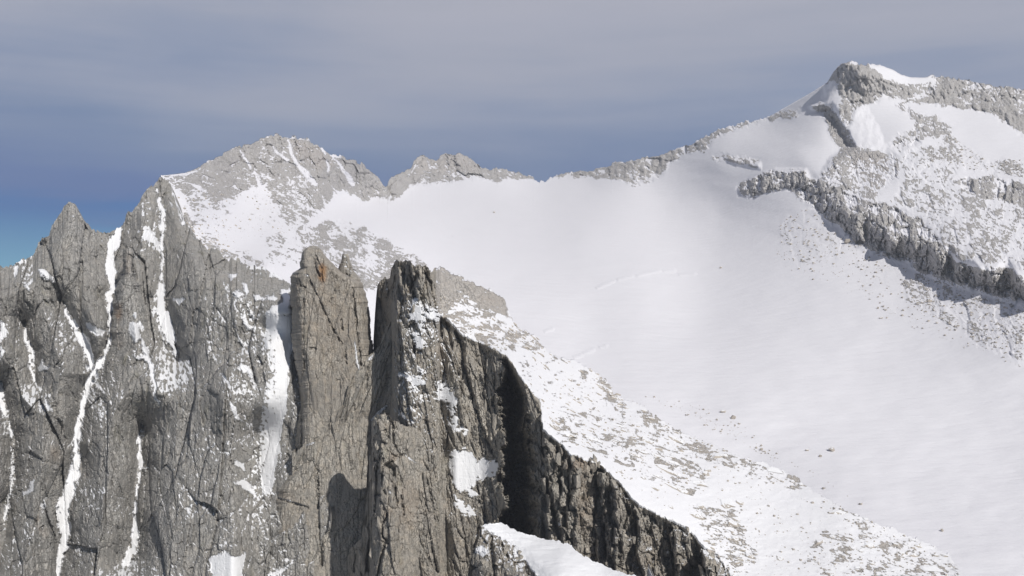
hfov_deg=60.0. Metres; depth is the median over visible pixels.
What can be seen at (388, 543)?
rock pillar
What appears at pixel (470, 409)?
rock cliff
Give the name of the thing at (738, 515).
snow slope
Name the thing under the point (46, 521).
rock pinnacle
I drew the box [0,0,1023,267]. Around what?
sky
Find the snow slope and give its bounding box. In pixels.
[436,266,962,575]
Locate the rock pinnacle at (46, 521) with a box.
[36,497,57,575]
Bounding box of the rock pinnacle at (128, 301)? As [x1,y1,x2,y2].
[110,247,147,350]
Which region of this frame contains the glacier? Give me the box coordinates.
[327,154,1023,575]
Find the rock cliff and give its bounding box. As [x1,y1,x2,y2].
[373,260,729,575]
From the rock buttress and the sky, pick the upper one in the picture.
the sky
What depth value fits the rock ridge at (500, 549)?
457.34 m
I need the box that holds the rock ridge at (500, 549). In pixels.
[466,522,653,575]
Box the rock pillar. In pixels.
[347,413,447,575]
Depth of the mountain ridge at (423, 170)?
2593.78 m
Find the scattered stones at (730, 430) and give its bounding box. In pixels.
[645,396,833,486]
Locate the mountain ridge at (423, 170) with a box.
[388,153,533,200]
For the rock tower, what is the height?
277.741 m
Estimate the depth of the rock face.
641.53 m
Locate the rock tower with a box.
[276,246,372,575]
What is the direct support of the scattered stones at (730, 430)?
on the glacier
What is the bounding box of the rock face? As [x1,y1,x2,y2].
[0,177,331,575]
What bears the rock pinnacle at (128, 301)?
on the rock face
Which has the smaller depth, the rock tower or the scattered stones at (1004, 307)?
the rock tower
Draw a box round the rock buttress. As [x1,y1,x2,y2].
[292,322,391,561]
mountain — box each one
[161,133,427,339]
[548,60,1023,304]
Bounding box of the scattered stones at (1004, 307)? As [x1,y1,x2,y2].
[178,134,1023,366]

